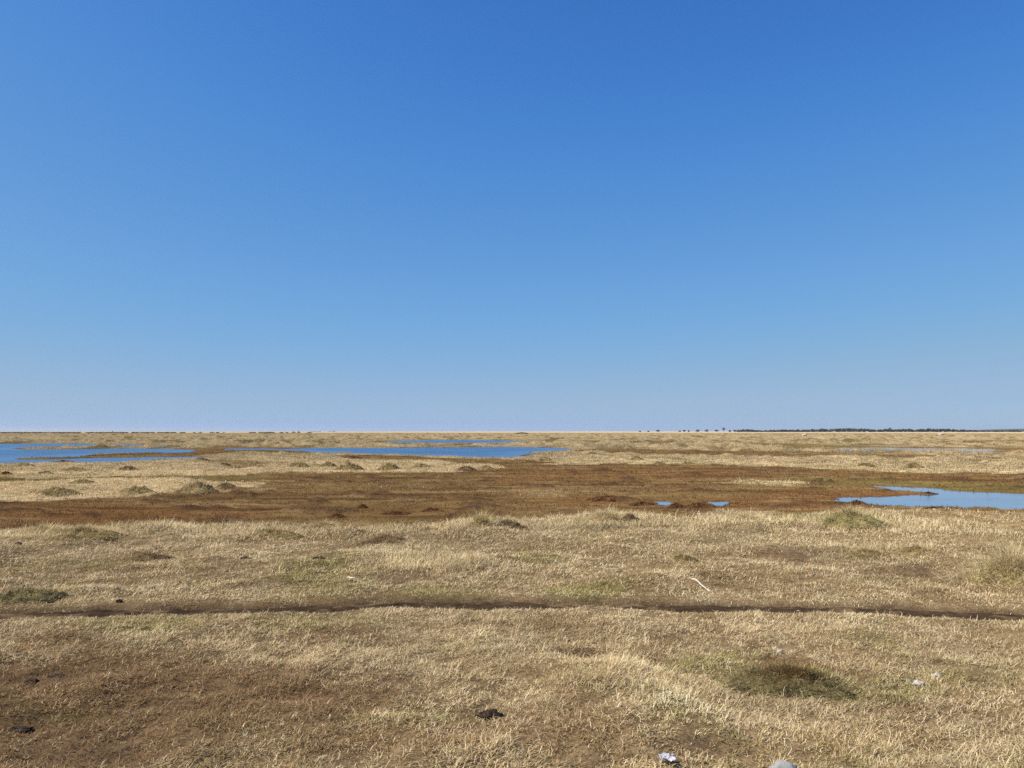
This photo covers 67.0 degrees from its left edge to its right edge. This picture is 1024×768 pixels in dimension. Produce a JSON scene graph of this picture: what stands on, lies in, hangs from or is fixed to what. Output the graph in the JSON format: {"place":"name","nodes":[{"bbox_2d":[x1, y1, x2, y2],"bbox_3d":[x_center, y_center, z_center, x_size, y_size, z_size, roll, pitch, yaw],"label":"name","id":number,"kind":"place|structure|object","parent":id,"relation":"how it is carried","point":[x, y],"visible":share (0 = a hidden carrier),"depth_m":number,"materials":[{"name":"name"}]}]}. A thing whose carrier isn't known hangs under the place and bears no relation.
{"place":"outdoors","nodes":[
{"label":"outdoors","id":0,"kind":"place"},
{"bbox_2d":[0,443,202,462],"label":"pond","id":1,"kind":"structure","parent":0,"point":[8,454],"depth_m":60.38,"materials":[{"name":"blue liquid"}]},
{"bbox_2d":[224,447,574,457],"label":"pond","id":2,"kind":"structure","parent":0,"point":[504,452],"depth_m":66.64,"materials":[{"name":"blue liquid"}]},
{"bbox_2d":[387,440,530,443],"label":"pond","id":3,"kind":"structure","parent":0,"point":[462,441],"depth_m":124.87,"materials":[{"name":"blue liquid"}]},
{"bbox_2d":[0,431,1023,767],"bbox_3d":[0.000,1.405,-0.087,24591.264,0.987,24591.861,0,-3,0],"label":"ground","id":4,"kind":"structure","parent":0,"point":[74,739],"depth_m":7.81,"materials":[{"name":"beige plant"}]},
{"bbox_2d":[5,726,32,732],"bbox_3d":[-2.680,1.874,4.192,0.153,0.022,0.104,0,-3,0],"label":"peat clod","id":5,"kind":"object","parent":4,"relation":"on","point":[23,728],"visible":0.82,"depth_m":4.18,"materials":[{"name":"brown soil"}]},
{"bbox_2d":[15,463,33,465],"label":"grass tussock","id":6,"kind":"object","parent":4,"relation":"on","point":[27,464],"depth_m":35.56,"materials":[{"name":"beige plant"}]},
{"bbox_2d":[24,678,39,684],"bbox_3d":[-3.003,1.864,4.832,0.092,0.050,0.059,0,-3,0],"label":"peat clod","id":7,"kind":"object","parent":4,"relation":"on","point":[31,680],"visible":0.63,"depth_m":4.82,"materials":[{"name":"brown soil"}]},
{"bbox_2d":[12,520,78,534],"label":"grass tussock","id":8,"kind":"object","parent":4,"relation":"on","point":[44,526],"depth_m":11.98,"materials":[{"name":"beige plant"}]},
{"bbox_2d":[37,470,53,473],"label":"peat hummock","id":9,"kind":"object","parent":4,"relation":"on","point":[44,472],"visible":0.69,"depth_m":28.59,"materials":[{"name":"beige plant"}]},
{"bbox_2d":[0,584,101,609],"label":"grass tussock","id":10,"kind":"object","parent":4,"relation":"on","point":[30,594],"depth_m":7.27,"materials":[{"name":"brown plant"}]},
{"bbox_2d":[47,673,63,677],"bbox_3d":[-2.990,1.919,5.079,0.123,0.034,0.085,-1,-4,20],"label":"peat clod","id":11,"kind":"object","parent":4,"relation":"on","point":[56,675],"visible":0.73,"depth_m":5.06,"materials":[{"name":"brown soil"}]},
{"bbox_2d":[21,485,96,496],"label":"grass tussock","id":12,"kind":"object","parent":4,"relation":"on","point":[56,491],"depth_m":19.05,"materials":[{"name":"beige plant"}]},
{"bbox_2d":[59,466,87,470],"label":"grass tussock","id":13,"kind":"object","parent":4,"relation":"on","point":[73,468],"depth_m":29.69,"materials":[{"name":"beige plant"}]},
{"bbox_2d":[27,523,135,540],"bbox_3d":[-6.232,2.120,11.243,1.626,0.243,1.080,0,-3,0],"label":"grass tussock","id":14,"kind":"object","parent":4,"relation":"on","point":[87,532],"depth_m":11.10,"materials":[{"name":"beige plant"}]},
{"bbox_2d":[70,477,95,483],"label":"grass tussock","id":15,"kind":"object","parent":4,"relation":"on","point":[82,481],"depth_m":23.42,"materials":[{"name":"beige plant"}]},
{"bbox_2d":[119,465,145,470],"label":"grass tussock","id":16,"kind":"object","parent":4,"relation":"on","point":[125,467],"depth_m":30.05,"materials":[{"name":"brown plant"}]},
{"bbox_2d":[118,484,167,493],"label":"grass tussock","id":17,"kind":"object","parent":4,"relation":"on","point":[135,489],"depth_m":19.69,"materials":[{"name":"beige plant"}]},
{"bbox_2d":[117,551,175,561],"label":"grass tussock","id":18,"kind":"object","parent":4,"relation":"on","point":[148,555],"depth_m":9.57,"materials":[{"name":"beige plant"}]},
{"bbox_2d":[1,432,310,432],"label":"scrub","id":19,"kind":"object","parent":4,"relation":"on","point":[132,432],"visible":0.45,"depth_m":554.88,"materials":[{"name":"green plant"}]},
{"bbox_2d":[170,476,230,493],"bbox_3d":[-8.218,2.624,20.318,2.035,0.540,1.478,0,-3,0],"label":"grass tussock","id":20,"kind":"object","parent":4,"relation":"on","point":[198,487],"depth_m":20.17,"materials":[{"name":"beige plant"}]},
{"bbox_2d":[216,482,241,486],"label":"grass tussock","id":21,"kind":"object","parent":4,"relation":"on","point":[222,484],"depth_m":22.29,"materials":[{"name":"brown plant"}]},
{"bbox_2d":[251,524,319,541],"bbox_3d":[-3.534,2.204,11.543,1.595,0.295,1.126,0,-3,0],"label":"grass tussock","id":22,"kind":"object","parent":4,"relation":"on","point":[278,533],"depth_m":11.43,"materials":[{"name":"beige plant"}]},
{"bbox_2d":[285,461,309,467],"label":"grass tussock","id":23,"kind":"object","parent":4,"relation":"on","point":[299,464],"depth_m":34.00,"materials":[{"name":"beige plant"}]},
{"bbox_2d":[288,518,361,529],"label":"grass tussock","id":24,"kind":"object","parent":4,"relation":"on","point":[321,524],"depth_m":12.61,"materials":[{"name":"beige plant"}]},
{"bbox_2d":[320,460,337,466],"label":"grass tussock","id":25,"kind":"object","parent":4,"relation":"on","point":[328,463],"depth_m":34.47,"materials":[{"name":"beige plant"}]},
{"bbox_2d":[325,513,347,517],"bbox_3d":[-3.317,2.506,14.662,0.524,0.166,0.355,0,-3,0],"label":"mud hummock","id":26,"kind":"object","parent":4,"relation":"on","point":[337,515],"visible":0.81,"depth_m":14.60,"materials":[{"name":"brown soil"}]},
{"bbox_2d":[330,458,366,470],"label":"grass tussock","id":27,"kind":"object","parent":4,"relation":"on","point":[349,466],"depth_m":30.87,"materials":[{"name":"beige plant"}]},
{"bbox_2d":[342,456,362,458],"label":"mud hummock","id":28,"kind":"object","parent":4,"relation":"on","point":[353,457],"visible":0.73,"depth_m":45.29,"materials":[{"name":"brown soil"}]},
{"bbox_2d":[357,504,368,508],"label":"mud hummock","id":29,"kind":"object","parent":4,"relation":"on","point":[362,506],"visible":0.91,"depth_m":16.44,"materials":[{"name":"brown soil"}]},
{"bbox_2d":[342,532,430,546],"bbox_3d":[-1.764,2.162,10.846,1.309,0.228,0.852,0,-3,0],"label":"grass tussock","id":30,"kind":"object","parent":4,"relation":"on","point":[386,538],"depth_m":10.75,"materials":[{"name":"beige plant"}]},
{"bbox_2d":[373,461,401,470],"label":"grass tussock","id":31,"kind":"object","parent":4,"relation":"on","point":[389,465],"depth_m":30.82,"materials":[{"name":"beige plant"}]},
{"bbox_2d":[381,510,412,514],"bbox_3d":[-2.266,2.553,15.295,0.843,0.150,0.564,1,-4,-15],"label":"mud hummock","id":32,"kind":"object","parent":4,"relation":"on","point":[397,513],"visible":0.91,"depth_m":15.19,"materials":[{"name":"brown soil"}]},
{"bbox_2d":[412,463,430,467],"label":"grass tussock","id":33,"kind":"object","parent":4,"relation":"on","point":[420,465],"depth_m":34.00,"materials":[{"name":"beige plant"}]},
{"bbox_2d":[410,525,442,531],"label":"grass tussock","id":34,"kind":"object","parent":4,"relation":"on","point":[432,528],"depth_m":12.22,"materials":[{"name":"beige plant"}]},
{"bbox_2d":[419,506,443,511],"bbox_3d":[-1.607,2.567,15.759,0.611,0.174,0.488,0,-3,0],"label":"mud hummock","id":35,"kind":"object","parent":4,"relation":"on","point":[431,509],"visible":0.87,"depth_m":15.71,"materials":[{"name":"brown soil"}]},
{"bbox_2d":[458,465,476,470],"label":"grass tussock","id":36,"kind":"object","parent":4,"relation":"on","point":[466,467],"depth_m":32.08,"materials":[{"name":"brown plant"}]},
{"bbox_2d":[461,506,497,526],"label":"grass tussock","id":37,"kind":"object","parent":4,"relation":"on","point":[481,518],"depth_m":12.16,"materials":[{"name":"beige plant"}]},
{"bbox_2d":[476,463,494,469],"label":"grass tussock","id":38,"kind":"object","parent":4,"relation":"on","point":[484,467],"depth_m":32.53,"materials":[{"name":"beige plant"}]},
{"bbox_2d":[475,709,502,719],"bbox_3d":[-0.131,1.871,4.370,0.161,0.063,0.090,1,-4,-14],"label":"peat clod","id":39,"kind":"object","parent":4,"relation":"on","point":[488,714],"visible":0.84,"depth_m":4.35,"materials":[{"name":"brown soil"}]},
{"bbox_2d":[0,436,1023,767],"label":"grass","id":40,"kind":"structure","parent":4,"relation":"on","point":[414,556],"depth_m":5.99,"materials":[{"name":"beige plant"}]},
{"bbox_2d":[0,448,1023,529],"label":"marsh plants","id":41,"kind":"object","parent":4,"relation":"on","point":[477,495],"visible":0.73,"depth_m":20.80,"materials":[{"name":"brown plant"}]},
{"bbox_2d":[491,516,533,530],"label":"grass tussock","id":42,"kind":"object","parent":4,"relation":"on","point":[514,523],"depth_m":12.33,"materials":[{"name":"beige plant"}]},
{"bbox_2d":[531,456,551,460],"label":"grass tussock","id":43,"kind":"object","parent":4,"relation":"on","point":[544,458],"depth_m":41.15,"materials":[{"name":"beige plant"}]},
{"bbox_2d":[585,495,617,501],"bbox_3d":[2.206,2.673,18.116,1.096,0.180,0.756,0,-3,0],"label":"mud hummock","id":44,"kind":"object","parent":4,"relation":"on","point":[607,498],"visible":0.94,"depth_m":17.98,"materials":[{"name":"brown soil"}]},
{"bbox_2d":[562,503,647,523],"bbox_3d":[1.636,2.217,13.374,1.626,0.452,1.186,0,-3,0],"label":"grass tussock","id":45,"kind":"object","parent":4,"relation":"on","point":[610,513],"depth_m":13.32,"materials":[{"name":"beige plant"}]},
{"bbox_2d":[621,510,641,522],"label":"grass tussock","id":46,"kind":"object","parent":4,"relation":"on","point":[629,516],"depth_m":13.28,"materials":[{"name":"beige plant"}]},
{"bbox_2d":[630,456,647,459],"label":"grass tussock","id":47,"kind":"object","parent":4,"relation":"on","point":[636,457],"depth_m":40.46,"materials":[{"name":"beige plant"}]},
{"bbox_2d":[628,501,657,505],"bbox_3d":[2.884,2.634,17.029,0.868,0.181,0.575,0,-3,0],"label":"mud hummock","id":48,"kind":"object","parent":4,"relation":"on","point":[640,503],"visible":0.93,"depth_m":16.94,"materials":[{"name":"brown soil"}]},
{"bbox_2d":[654,461,667,464],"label":"grass tussock","id":49,"kind":"object","parent":4,"relation":"on","point":[659,463],"depth_m":37.80,"materials":[{"name":"beige plant"}]},
{"bbox_2d":[654,501,670,504],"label":"puddle","id":50,"kind":"object","parent":4,"relation":"on","point":[664,502],"visible":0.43,"depth_m":18.04,"materials":[{"name":"blue liquid"}]},
{"bbox_2d":[658,752,675,761],"bbox_3d":[0.728,1.754,3.640,0.079,0.030,0.070,0,-3,0],"label":"plastic scrap","id":51,"kind":"object","parent":4,"relation":"on","point":[667,757],"visible":1,"depth_m":3.64,"materials":[{"name":"white plastic"}]},
{"bbox_2d":[668,502,684,507],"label":"mud hummock","id":52,"kind":"object","parent":4,"relation":"on","point":[676,505],"visible":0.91,"depth_m":16.45,"materials":[{"name":"brown soil"}]},
{"bbox_2d":[667,551,702,563],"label":"grass tussock","id":53,"kind":"object","parent":4,"relation":"on","point":[684,557],"depth_m":9.42,"materials":[{"name":"beige plant"}]},
{"bbox_2d":[691,578,709,590],"bbox_3d":[1.913,2.023,7.797,0.027,0.087,0.292,2,-4,-27],"label":"stick","id":54,"kind":"object","parent":4,"relation":"on","point":[699,583],"visible":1,"depth_m":7.83,"materials":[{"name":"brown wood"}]},
{"bbox_2d":[685,502,716,507],"bbox_3d":[4.054,2.596,16.564,0.847,0.195,0.539,0,-3,0],"label":"mud hummock","id":55,"kind":"object","parent":4,"relation":"on","point":[692,505],"visible":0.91,"depth_m":16.47,"materials":[{"name":"brown soil"}]},
{"bbox_2d":[708,501,729,505],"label":"puddle","id":56,"kind":"object","parent":4,"relation":"on","point":[720,503],"visible":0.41,"depth_m":17.79,"materials":[{"name":"blue liquid"}]},
{"bbox_2d":[722,511,773,520],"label":"grass tussock","id":57,"kind":"object","parent":4,"relation":"on","point":[745,515],"depth_m":13.33,"materials":[{"name":"beige plant"}]},
{"bbox_2d":[739,479,766,484],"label":"grass tussock","id":58,"kind":"object","parent":4,"relation":"on","point":[754,481],"depth_m":23.17,"materials":[{"name":"beige plant"}]},
{"bbox_2d":[691,657,871,713],"bbox_3d":[1.749,1.841,4.863,1.494,0.243,0.982,0,-3,0],"label":"grass tussock","id":59,"kind":"object","parent":4,"relation":"on","point":[775,679],"depth_m":4.78,"materials":[{"name":"green plant"}]},
{"bbox_2d":[769,760,796,767],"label":"stone","id":60,"kind":"object","parent":4,"relation":"on","point":[781,764],"visible":1,"depth_m":3.58,"materials":[{"name":"white stone"}]},
{"bbox_2d":[813,477,834,481],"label":"marsh shrub","id":61,"kind":"object","parent":4,"relation":"on","point":[822,478],"visible":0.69,"depth_m":24.93,"materials":[{"name":"green plant"}]},
{"bbox_2d":[808,503,902,529],"bbox_3d":[5.575,2.141,12.783,1.898,0.442,1.304,0,-3,0],"label":"grass tussock","id":62,"kind":"object","parent":4,"relation":"on","point":[849,517],"depth_m":12.58,"materials":[{"name":"beige plant"}]},
{"bbox_2d":[848,499,868,504],"bbox_3d":[7.479,2.575,16.659,0.695,0.197,0.492,0,-3,0],"label":"mud hummock","id":63,"kind":"object","parent":4,"relation":"on","point":[855,502],"visible":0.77,"depth_m":16.60,"materials":[{"name":"brown soil"}]},
{"bbox_2d":[828,543,894,558],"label":"grass tussock","id":64,"kind":"object","parent":4,"relation":"on","point":[866,552],"depth_m":9.84,"materials":[{"name":"beige plant"}]},
{"bbox_2d":[853,460,880,466],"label":"grass tussock","id":65,"kind":"object","parent":4,"relation":"on","point":[865,464],"depth_m":33.51,"materials":[{"name":"beige plant"}]},
{"bbox_2d":[736,428,1023,431],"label":"distant wood","id":66,"kind":"object","parent":4,"relation":"on","point":[880,430],"visible":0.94,"depth_m":1513.19,"materials":[{"name":"green plant"}]},
{"bbox_2d":[876,542,947,557],"bbox_3d":[5.225,2.113,9.927,1.243,0.218,0.849,0,-3,0],"label":"grass tussock","id":67,"kind":"object","parent":4,"relation":"on","point":[910,552],"depth_m":9.85,"materials":[{"name":"beige plant"}]},
{"bbox_2d":[901,460,924,468],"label":"grass tussock","id":68,"kind":"object","parent":4,"relation":"on","point":[912,465],"depth_m":32.55,"materials":[{"name":"beige plant"}]},
{"bbox_2d":[912,680,924,686],"bbox_3d":[2.555,1.882,4.861,0.084,0.040,0.054,0,-3,0],"label":"stone","id":69,"kind":"object","parent":4,"relation":"on","point":[917,683],"visible":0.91,"depth_m":4.84,"materials":[{"name":"white stone"}]},
{"bbox_2d":[921,505,951,509],"bbox_3d":[8.895,2.594,16.196,0.839,0.144,0.510,0,-3,0],"label":"mud hummock","id":70,"kind":"object","parent":4,"relation":"on","point":[936,507],"visible":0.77,"depth_m":16.16,"materials":[{"name":"plant"}]},
{"bbox_2d":[909,532,1023,588],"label":"grass tussock","id":71,"kind":"object","parent":4,"relation":"on","point":[1007,569],"depth_m":8.12,"materials":[{"name":"beige plant"}]},
{"bbox_2d":[0,602,1023,620],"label":"path","id":72,"kind":"structure","parent":0,"point":[474,606],"depth_m":7.02,"materials":[{"name":"soil"}]},
{"bbox_2d":[0,0,1023,430],"label":"sky","id":73,"kind":"structure","parent":0,"point":[216,215],"materials":[{"name":"blue"}]},
{"bbox_2d":[835,447,1004,451],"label":"pond","id":74,"kind":"structure","parent":0,"point":[926,449],"depth_m":74.34,"materials":[{"name":"blue liquid"}]},
{"bbox_2d":[834,486,1023,508],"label":"pond","id":75,"kind":"structure","parent":0,"point":[968,499],"depth_m":18.83,"materials":[{"name":"blue liquid"}]},
{"bbox_2d":[964,429,1023,430],"bbox_3d":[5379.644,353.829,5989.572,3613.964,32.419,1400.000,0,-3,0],"label":"hills","id":76,"kind":"structure","parent":0,"point":[1002,429],"depth_m":5978.34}
]}

